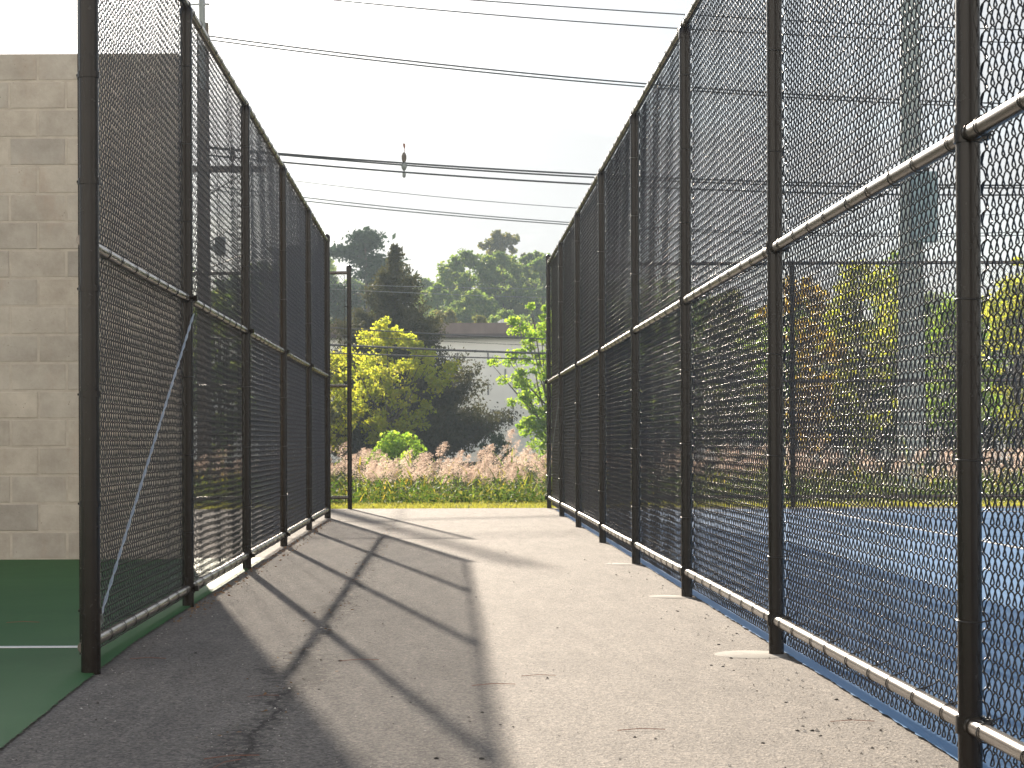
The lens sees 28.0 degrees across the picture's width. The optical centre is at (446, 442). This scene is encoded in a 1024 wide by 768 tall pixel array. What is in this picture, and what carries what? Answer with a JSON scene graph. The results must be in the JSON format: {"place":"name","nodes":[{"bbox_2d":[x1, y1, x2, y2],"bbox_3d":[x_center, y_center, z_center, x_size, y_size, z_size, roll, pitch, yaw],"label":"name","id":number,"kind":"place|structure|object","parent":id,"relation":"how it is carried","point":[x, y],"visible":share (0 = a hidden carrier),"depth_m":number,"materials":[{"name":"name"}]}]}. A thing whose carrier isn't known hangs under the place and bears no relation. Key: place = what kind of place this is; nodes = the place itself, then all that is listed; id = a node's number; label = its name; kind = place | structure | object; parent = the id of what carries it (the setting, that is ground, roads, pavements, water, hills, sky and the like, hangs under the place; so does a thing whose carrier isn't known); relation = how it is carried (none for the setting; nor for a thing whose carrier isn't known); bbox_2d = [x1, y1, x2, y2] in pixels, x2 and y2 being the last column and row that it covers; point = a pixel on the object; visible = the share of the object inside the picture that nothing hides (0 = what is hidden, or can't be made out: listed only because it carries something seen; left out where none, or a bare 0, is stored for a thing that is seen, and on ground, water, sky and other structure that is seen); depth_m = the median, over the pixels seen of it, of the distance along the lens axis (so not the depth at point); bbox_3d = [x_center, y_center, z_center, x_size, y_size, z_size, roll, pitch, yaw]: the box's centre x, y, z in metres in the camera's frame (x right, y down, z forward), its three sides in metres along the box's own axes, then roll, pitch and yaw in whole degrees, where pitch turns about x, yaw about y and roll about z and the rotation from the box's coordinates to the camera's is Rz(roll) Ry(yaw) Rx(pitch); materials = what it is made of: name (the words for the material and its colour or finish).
{"place":"outdoors","nodes":[
{"label":"outdoors","id":0,"kind":"place"},
{"bbox_2d":[0,558,264,747],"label":"green court","id":1,"kind":"object","parent":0,"point":[41,596],"visible":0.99,"depth_m":9.21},
{"bbox_2d":[0,646,77,647],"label":"court line","id":2,"kind":"object","parent":1,"relation":"on","point":[38,646],"depth_m":8.40,"materials":[{"name":"white paint"}]},
{"bbox_2d":[0,53,181,559],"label":"block wall","id":3,"kind":"structure","parent":1,"relation":"on","point":[39,446],"depth_m":14.80,"materials":[{"name":"concrete"}]},
{"bbox_2d":[76,0,330,674],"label":"chain link fence","id":4,"kind":"object","parent":1,"relation":"on","point":[308,443],"visible":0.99,"depth_m":10.53,"materials":[{"name":"black metal"}]},
{"bbox_2d":[0,506,1023,767],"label":"path","id":5,"kind":"structure","parent":0,"point":[436,580],"depth_m":7.40,"materials":[{"name":"concrete"}]},
{"bbox_2d":[204,755,259,758],"bbox_3d":[-0.577,0.841,5.487,0.154,0.006,0.012,0,0,-21],"label":"pine needle","id":6,"kind":"object","parent":5,"relation":"on","point":[232,755],"visible":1,"depth_m":5.49,"materials":[{"name":"brown"}]},
{"bbox_2d":[193,265,351,508],"bbox_3d":[-5.866,-0.680,26.051,9.327,3.122,0.105,0,0,0],"label":"chain link fence","id":7,"kind":"object","parent":5,"relation":"on","point":[348,385],"visible":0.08,"depth_m":26.02,"materials":[{"name":"black metal"}]},
{"bbox_2d":[173,519,397,735],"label":"leaf litter","id":8,"kind":"object","parent":5,"relation":"on","point":[262,571],"visible":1,"depth_m":12.10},
{"bbox_2d":[12,512,942,767],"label":"grit","id":9,"kind":"object","parent":5,"relation":"on","point":[816,729],"visible":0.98,"depth_m":6.82,"materials":[{"name":"gravel"}]},
{"bbox_2d":[606,563,636,564],"bbox_3d":[1.198,0.889,14.090,0.198,0.106,0.248,0,0,-40],"label":"post footing","id":10,"kind":"object","parent":5,"relation":"on","point":[620,564],"visible":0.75,"depth_m":14.04,"materials":[{"name":"concrete"}]},
{"bbox_2d":[649,595,689,598],"bbox_3d":[1.209,0.889,11.110,0.198,0.106,0.248,0,0,-40],"label":"post footing","id":11,"kind":"object","parent":5,"relation":"on","point":[668,596],"visible":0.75,"depth_m":11.10,"materials":[{"name":"concrete"}]},
{"bbox_2d":[714,650,788,658],"bbox_3d":[1.205,0.889,8.090,0.291,0.106,0.307,0,0,-23],"label":"post footing","id":12,"kind":"object","parent":5,"relation":"on","point":[750,654],"visible":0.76,"depth_m":8.07,"materials":[{"name":"concrete"}]},
{"bbox_2d":[546,0,1023,767],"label":"chain link fence","id":13,"kind":"object","parent":5,"relation":"on","point":[592,442],"visible":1,"depth_m":7.77,"materials":[{"name":"black metal"}]},
{"bbox_2d":[0,0,1023,320],"label":"sky","id":14,"kind":"structure","parent":0,"point":[305,103],"materials":[{"name":"white"}]},
{"bbox_2d":[194,282,1023,508],"bbox_3d":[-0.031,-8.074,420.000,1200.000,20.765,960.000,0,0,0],"label":"ground","id":15,"kind":"structure","parent":0,"point":[519,309],"depth_m":63.96,"materials":[{"name":"plant"}]},
{"bbox_2d":[193,289,261,466],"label":"leafy tree","id":16,"kind":"object","parent":15,"relation":"on","point":[229,314],"visible":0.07,"depth_m":85.78,"materials":[{"name":"green plant"}]},
{"bbox_2d":[191,0,265,490],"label":"utility pole","id":17,"kind":"object","parent":15,"relation":"on","point":[201,4],"visible":0.12,"depth_m":51.84,"materials":[{"name":"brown wood"}]},
{"bbox_2d":[211,39,996,107],"bbox_3d":[16.911,-10.178,57.775,47.523,1.606,0.035,0,0,-14],"label":"overhead wire","id":18,"kind":"object","parent":17,"relation":"attached to","point":[484,71],"visible":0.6,"depth_m":53.64,"materials":[{"name":"grey"}]},
{"bbox_2d":[210,35,1001,103],"bbox_3d":[16.911,-10.360,57.775,47.523,1.774,0.036,0,0,-14],"label":"overhead wire","id":19,"kind":"object","parent":17,"relation":"attached to","point":[492,69],"visible":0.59,"depth_m":53.66,"materials":[{"name":"grey"}]},
{"bbox_2d":[210,189,1021,236],"bbox_3d":[16.923,-7.188,57.775,47.523,3.028,0.026,0,0,-14],"label":"overhead wire","id":20,"kind":"object","parent":17,"relation":"attached to","point":[525,221],"visible":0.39,"depth_m":53.69,"materials":[{"name":"grey"}]},
{"bbox_2d":[210,148,1023,188],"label":"overhead wire","id":21,"kind":"object","parent":17,"relation":"attached to","point":[517,172],"visible":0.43,"depth_m":53.70,"materials":[{"name":"grey"}]},
{"bbox_2d":[212,185,1022,233],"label":"overhead wire","id":22,"kind":"object","parent":17,"relation":"attached to","point":[527,219],"visible":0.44,"depth_m":53.70,"materials":[{"name":"grey"}]},
{"bbox_2d":[234,283,1002,301],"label":"overhead wire","id":23,"kind":"object","parent":17,"relation":"attached to","point":[530,297],"visible":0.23,"depth_m":80.12,"materials":[{"name":"grey"}]},
{"bbox_2d":[219,147,1023,185],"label":"overhead wire","id":24,"kind":"object","parent":17,"relation":"attached to","point":[517,169],"visible":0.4,"depth_m":53.72,"materials":[{"name":"grey"}]},
{"bbox_2d":[401,143,406,177],"bbox_3d":[-1.111,-7.331,53.300,0.150,0.900,0.146,0,0,0],"label":"wire splice","id":25,"kind":"object","parent":24,"relation":"hanging from","point":[404,166],"visible":1,"depth_m":53.26,"materials":[{"name":"grey"}]},
{"bbox_2d":[222,157,1023,195],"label":"overhead wire","id":26,"kind":"object","parent":17,"relation":"attached to","point":[511,179],"visible":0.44,"depth_m":53.68,"materials":[{"name":"grey"}]},
{"bbox_2d":[229,280,1018,289],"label":"overhead wire","id":27,"kind":"object","parent":17,"relation":"attached to","point":[522,288],"visible":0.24,"depth_m":80.06,"materials":[{"name":"grey"}]},
{"bbox_2d":[237,173,1023,217],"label":"overhead wire","id":28,"kind":"object","parent":17,"relation":"attached to","point":[500,202],"visible":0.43,"depth_m":53.64,"materials":[{"name":"grey"}]},
{"bbox_2d":[332,0,1021,42],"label":"overhead wire","id":29,"kind":"object","parent":17,"relation":"attached to","point":[571,20],"visible":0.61,"depth_m":54.16,"materials":[{"name":"grey"}]},
{"bbox_2d":[471,0,1023,29],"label":"overhead wire","id":30,"kind":"object","parent":17,"relation":"attached to","point":[660,12],"visible":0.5,"depth_m":54.68,"materials":[{"name":"grey"}]},
{"bbox_2d":[212,275,290,467],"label":"leafy tree","id":31,"kind":"object","parent":15,"relation":"on","point":[263,355],"visible":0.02,"depth_m":91.63,"materials":[{"name":"green plant"}]},
{"bbox_2d":[263,358,346,435],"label":"leafy tree","id":32,"kind":"object","parent":15,"relation":"on","point":[332,416],"visible":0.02,"depth_m":83.13,"materials":[{"name":"green plant"}]},
{"bbox_2d":[315,254,339,283],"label":"hillside tree","id":33,"kind":"object","parent":15,"relation":"on","point":[334,277],"visible":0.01,"depth_m":213.51,"materials":[{"name":"green plant"}]},
{"bbox_2d":[330,355,363,453],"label":"maple tree","id":34,"kind":"object","parent":15,"relation":"on","point":[339,429],"visible":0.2,"depth_m":88.70,"materials":[{"name":"green plant"}]},
{"bbox_2d":[342,278,371,313],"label":"hillside tree","id":35,"kind":"object","parent":15,"relation":"on","point":[359,284],"visible":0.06,"depth_m":235.96,"materials":[{"name":"green plant"}]},
{"bbox_2d":[357,448,371,502],"bbox_3d":[-1.401,1.209,34.935,0.595,2.209,0.555,0,0,-19],"label":"reed","id":36,"kind":"object","parent":15,"relation":"on","point":[365,458],"visible":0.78,"depth_m":34.97,"materials":[{"name":"beige plant"}]},
{"bbox_2d":[365,464,377,499],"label":"reed","id":37,"kind":"object","parent":15,"relation":"on","point":[374,469],"visible":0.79,"depth_m":34.78,"materials":[{"name":"beige plant"}]},
{"bbox_2d":[368,449,382,491],"bbox_3d":[-1.332,1.220,38.498,0.412,2.186,0.523,0,0,-35],"label":"reed","id":38,"kind":"object","parent":15,"relation":"on","point":[379,451],"visible":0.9,"depth_m":38.58,"materials":[{"name":"beige plant"}]},
{"bbox_2d":[330,226,423,322],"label":"pine tree","id":39,"kind":"object","parent":15,"relation":"on","point":[362,245],"visible":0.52,"depth_m":169.98,"materials":[{"name":"green plant"}]},
{"bbox_2d":[384,462,397,494],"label":"reed","id":40,"kind":"object","parent":15,"relation":"on","point":[392,466],"visible":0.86,"depth_m":35.16,"materials":[{"name":"beige plant"}]},
{"bbox_2d":[330,316,461,463],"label":"maple tree","id":41,"kind":"object","parent":15,"relation":"on","point":[378,423],"visible":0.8,"depth_m":87.59,"materials":[{"name":"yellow plant"}]},
{"bbox_2d":[364,430,427,474],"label":"bush","id":42,"kind":"object","parent":15,"relation":"on","point":[394,444],"visible":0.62,"depth_m":69.77,"materials":[{"name":"green plant"}]},
{"bbox_2d":[400,466,413,495],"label":"reed","id":43,"kind":"object","parent":15,"relation":"on","point":[409,468],"visible":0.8,"depth_m":34.33,"materials":[{"name":"beige plant"}]},
{"bbox_2d":[330,243,523,465],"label":"cedar tree","id":44,"kind":"object","parent":15,"relation":"on","point":[457,430],"visible":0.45,"depth_m":97.89,"materials":[{"name":"green plant"}]},
{"bbox_2d":[422,452,437,504],"bbox_3d":[-0.268,1.228,35.502,0.466,2.162,0.670,0,0,44],"label":"reed","id":45,"kind":"object","parent":15,"relation":"on","point":[430,453],"visible":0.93,"depth_m":35.47,"materials":[{"name":"beige plant"}]},
{"bbox_2d":[417,277,443,317],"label":"hillside tree","id":46,"kind":"object","parent":15,"relation":"on","point":[428,281],"visible":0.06,"depth_m":240.64,"materials":[{"name":"green plant"}]},
{"bbox_2d":[425,462,440,493],"bbox_3d":[-0.257,1.321,34.923,0.412,1.976,0.523,0,0,-34],"label":"reed","id":47,"kind":"object","parent":15,"relation":"on","point":[435,463],"visible":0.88,"depth_m":35.00,"materials":[{"name":"beige plant"}]},
{"bbox_2d":[435,441,449,494],"bbox_3d":[-0.095,1.145,36.393,0.412,2.327,0.523,0,0,-28],"label":"reed","id":48,"kind":"object","parent":15,"relation":"on","point":[444,445],"visible":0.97,"depth_m":36.46,"materials":[{"name":"beige plant"}]},
{"bbox_2d":[414,282,470,322],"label":"hillside tree","id":49,"kind":"object","parent":15,"relation":"on","point":[438,297],"visible":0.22,"depth_m":195.44,"materials":[{"name":"green plant"}]},
{"bbox_2d":[431,308,461,322],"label":"olive tree","id":50,"kind":"object","parent":15,"relation":"on","point":[449,316],"visible":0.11,"depth_m":149.75,"materials":[{"name":"green plant"}]},
{"bbox_2d":[436,272,475,301],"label":"hillside tree","id":51,"kind":"object","parent":15,"relation":"on","point":[466,290],"visible":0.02,"depth_m":213.00,"materials":[{"name":"green plant"}]},
{"bbox_2d":[463,465,474,495],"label":"reed","id":52,"kind":"object","parent":15,"relation":"on","point":[469,472],"visible":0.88,"depth_m":33.80,"materials":[{"name":"beige plant"}]},
{"bbox_2d":[435,248,506,310],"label":"hillside tree","id":53,"kind":"object","parent":15,"relation":"on","point":[456,265],"visible":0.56,"depth_m":201.79,"materials":[{"name":"green plant"}]},
{"bbox_2d":[444,288,501,322],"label":"hillside tree","id":54,"kind":"object","parent":15,"relation":"on","point":[478,304],"visible":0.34,"depth_m":184.13,"materials":[{"name":"green plant"}]},
{"bbox_2d":[473,449,484,487],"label":"reed","id":55,"kind":"object","parent":15,"relation":"on","point":[482,451],"visible":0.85,"depth_m":35.55,"materials":[{"name":"beige plant"}]},
{"bbox_2d":[471,314,487,322],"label":"olive tree","id":56,"kind":"object","parent":15,"relation":"on","point":[478,319],"visible":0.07,"depth_m":139.69,"materials":[{"name":"green plant"}]},
{"bbox_2d":[475,459,488,495],"bbox_3d":[0.579,1.297,34.948,0.412,2.018,0.523,0,0,2],"label":"reed","id":57,"kind":"object","parent":15,"relation":"on","point":[487,462],"visible":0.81,"depth_m":34.99,"materials":[{"name":"beige plant"}]},
{"bbox_2d":[482,444,494,496],"bbox_3d":[0.721,1.161,34.832,0.595,2.288,0.555,0,0,-12],"label":"reed","id":58,"kind":"object","parent":15,"relation":"on","point":[491,449],"visible":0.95,"depth_m":34.86,"materials":[{"name":"beige plant"}]},
{"bbox_2d":[477,432,514,469],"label":"bush","id":59,"kind":"object","parent":15,"relation":"on","point":[498,441],"visible":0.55,"depth_m":81.80,"materials":[{"name":"green plant"}]},
{"bbox_2d":[477,229,525,281],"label":"hillside tree","id":60,"kind":"object","parent":15,"relation":"on","point":[498,241],"visible":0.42,"depth_m":235.30,"materials":[{"name":"green plant"}]},
{"bbox_2d":[494,467,508,491],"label":"reed","id":61,"kind":"object","parent":15,"relation":"on","point":[501,472],"visible":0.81,"depth_m":35.73,"materials":[{"name":"beige plant"}]},
{"bbox_2d":[475,250,528,308],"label":"hillside tree","id":62,"kind":"object","parent":15,"relation":"on","point":[502,260],"visible":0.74,"depth_m":202.59,"materials":[{"name":"green plant"}]},
{"bbox_2d":[492,429,519,500],"bbox_3d":[1.054,1.023,36.727,0.556,2.563,0.667,0,0,37],"label":"reed","id":63,"kind":"object","parent":15,"relation":"on","point":[511,431],"visible":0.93,"depth_m":36.68,"materials":[{"name":"beige plant"}]},
{"bbox_2d":[499,461,513,485],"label":"reed","id":64,"kind":"object","parent":15,"relation":"on","point":[506,468],"visible":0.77,"depth_m":35.42,"materials":[{"name":"beige plant"}]},
{"bbox_2d":[486,307,531,322],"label":"hillside tree","id":65,"kind":"object","parent":15,"relation":"on","point":[504,314],"visible":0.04,"depth_m":168.68,"materials":[{"name":"green plant"}]},
{"bbox_2d":[503,253,553,314],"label":"hillside tree","id":66,"kind":"object","parent":15,"relation":"on","point":[536,266],"visible":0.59,"depth_m":200.86,"materials":[{"name":"green plant"}]},
{"bbox_2d":[517,250,544,289],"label":"hillside tree","id":67,"kind":"object","parent":15,"relation":"on","point":[529,256],"visible":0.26,"depth_m":218.55,"materials":[{"name":"green plant"}]},
{"bbox_2d":[486,302,582,467],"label":"leafy tree","id":68,"kind":"object","parent":15,"relation":"on","point":[534,422],"visible":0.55,"depth_m":83.89,"materials":[{"name":"green plant"}]},
{"bbox_2d":[533,459,545,494],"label":"reed","id":69,"kind":"object","parent":15,"relation":"on","point":[542,461],"visible":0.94,"depth_m":35.24,"materials":[{"name":"beige plant"}]},
{"bbox_2d":[532,302,566,322],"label":"hillside tree","id":70,"kind":"object","parent":15,"relation":"on","point":[536,319],"visible":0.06,"depth_m":186.12,"materials":[{"name":"green plant"}]},
{"bbox_2d":[532,338,571,396],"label":"background tree","id":71,"kind":"object","parent":15,"relation":"on","point":[535,384],"visible":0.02,"depth_m":103.39,"materials":[{"name":"green plant"}]},
{"bbox_2d":[196,324,1010,352],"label":"overhead wire","id":72,"kind":"object","parent":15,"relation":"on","point":[542,345],"visible":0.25,"depth_m":80.14,"materials":[{"name":"grey"}]},
{"bbox_2d":[193,319,1021,461],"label":"pale building","id":73,"kind":"structure","parent":15,"relation":"on","point":[500,394],"depth_m":115.00,"materials":[{"name":"grey"}]},
{"bbox_2d":[195,317,1021,343],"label":"overhead wire","id":74,"kind":"object","parent":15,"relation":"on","point":[531,338],"visible":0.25,"depth_m":80.08,"materials":[{"name":"grey"}]},
{"bbox_2d":[194,470,1023,504],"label":"weeds","id":75,"kind":"object","parent":15,"relation":"on","point":[499,497],"visible":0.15,"depth_m":28.79,"materials":[{"name":"green plant"}]},
{"bbox_2d":[194,440,1023,503],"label":"reed bed","id":76,"kind":"object","parent":15,"relation":"on","point":[521,462],"visible":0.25,"depth_m":34.93,"materials":[{"name":"beige plant"}]},
{"bbox_2d":[211,337,1018,358],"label":"overhead wire","id":77,"kind":"object","parent":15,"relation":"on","point":[435,349],"visible":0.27,"depth_m":80.09,"materials":[{"name":"grey"}]},
{"bbox_2d":[211,348,1021,364],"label":"overhead wire","id":78,"kind":"object","parent":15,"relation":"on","point":[545,359],"visible":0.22,"depth_m":80.15,"materials":[{"name":"grey"}]},
{"bbox_2d":[625,280,714,466],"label":"leafy tree","id":79,"kind":"object","parent":15,"relation":"on","point":[667,386],"visible":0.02,"depth_m":89.60,"materials":[{"name":"green plant"}]},
{"bbox_2d":[658,299,715,456],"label":"background tree","id":80,"kind":"object","parent":15,"relation":"on","point":[701,378],"visible":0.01,"depth_m":102.36,"materials":[{"name":"green plant"}]},
{"bbox_2d":[692,300,753,459],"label":"background tree","id":81,"kind":"object","parent":15,"relation":"on","point":[719,375],"visible":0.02,"depth_m":102.57,"materials":[{"name":"green plant"}]},
{"bbox_2d":[692,289,787,465],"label":"leafy tree","id":82,"kind":"object","parent":15,"relation":"on","point":[730,374],"visible":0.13,"depth_m":85.72,"materials":[{"name":"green plant"}]},
{"bbox_2d":[719,314,800,457],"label":"leafy tree","id":83,"kind":"object","parent":15,"relation":"on","point":[763,386],"visible":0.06,"depth_m":91.91,"materials":[{"name":"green plant"}]},
{"bbox_2d":[736,300,814,451],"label":"background tree","id":84,"kind":"object","parent":15,"relation":"on","point":[762,396],"visible":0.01,"depth_m":102.41,"materials":[{"name":"green plant"}]},
{"bbox_2d":[746,297,823,455],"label":"background tree","id":85,"kind":"object","parent":15,"relation":"on","point":[796,348],"depth_m":102.53,"materials":[{"name":"green plant"}]},
{"bbox_2d":[755,275,850,464],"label":"leafy tree","id":86,"kind":"object","parent":15,"relation":"on","point":[810,368],"visible":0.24,"depth_m":81.64,"materials":[{"name":"plant"}]},
{"bbox_2d":[798,307,865,460],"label":"background tree","id":87,"kind":"object","parent":15,"relation":"on","point":[834,387],"visible":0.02,"depth_m":102.53,"materials":[{"name":"green plant"}]},
{"bbox_2d":[814,259,897,467],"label":"leafy tree","id":88,"kind":"object","parent":15,"relation":"on","point":[891,340],"visible":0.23,"depth_m":83.63,"materials":[{"name":"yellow plant"}]},
{"bbox_2d":[840,324,894,462],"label":"background tree","id":89,"kind":"object","parent":15,"relation":"on","point":[881,450],"visible":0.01,"depth_m":102.63,"materials":[{"name":"green plant"}]},
{"bbox_2d":[864,251,948,462],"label":"leafy tree","id":90,"kind":"object","parent":15,"relation":"on","point":[895,414],"visible":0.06,"depth_m":92.63,"materials":[{"name":"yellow plant"}]},
{"bbox_2d":[867,295,954,457],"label":"background tree","id":91,"kind":"object","parent":15,"relation":"on","point":[931,360],"visible":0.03,"depth_m":102.37,"materials":[{"name":"green plant"}]},
{"bbox_2d":[898,0,937,491],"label":"steel pole","id":92,"kind":"object","parent":15,"relation":"on","point":[914,193],"visible":0.28,"depth_m":47.77,"materials":[{"name":"grey"}]},
{"bbox_2d":[924,291,947,306],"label":"hillside tree","id":93,"kind":"object","parent":15,"relation":"on","point":[928,293],"visible":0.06,"depth_m":240.44,"materials":[{"name":"green plant"}]},
{"bbox_2d":[925,320,994,461],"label":"background tree","id":94,"kind":"object","parent":15,"relation":"on","point":[948,439],"visible":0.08,"depth_m":102.73,"materials":[{"name":"green plant"}]},
{"bbox_2d":[925,293,1013,463],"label":"leafy tree","id":95,"kind":"object","parent":15,"relation":"on","point":[939,370],"visible":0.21,"depth_m":85.71,"materials":[{"name":"green plant"}]},
{"bbox_2d":[938,298,1014,461],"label":"background tree","id":96,"kind":"object","parent":15,"relation":"on","point":[989,426],"visible":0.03,"depth_m":102.59,"materials":[{"name":"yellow plant"}]},
{"bbox_2d":[981,256,1023,463],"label":"leafy tree","id":97,"kind":"object","parent":15,"relation":"on","point":[1011,348],"visible":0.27,"depth_m":89.87,"materials":[{"name":"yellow plant"}]},
{"bbox_2d":[984,293,1023,461],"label":"background tree","id":98,"kind":"object","parent":15,"relation":"on","point":[1004,294],"visible":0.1,"depth_m":102.99,"materials":[{"name":"green plant"}]},
{"bbox_2d":[197,498,1023,508],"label":"grass","id":99,"kind":"structure","parent":0,"point":[450,505],"depth_m":27.22,"materials":[{"name":"plant"}]},
{"bbox_2d":[557,508,1023,767],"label":"blue court","id":100,"kind":"object","parent":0,"point":[950,748],"visible":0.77,"depth_m":10.35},
{"bbox_2d":[545,261,1023,507],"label":"chain link fence","id":101,"kind":"object","parent":100,"relation":"on","point":[1004,379],"visible":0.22,"depth_m":26.09,"materials":[{"name":"black metal"}]},
{"bbox_2d":[675,511,1022,548],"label":"court line","id":102,"kind":"object","parent":100,"relation":"on","point":[910,527],"visible":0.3,"depth_m":21.60,"materials":[{"name":"white paint"}]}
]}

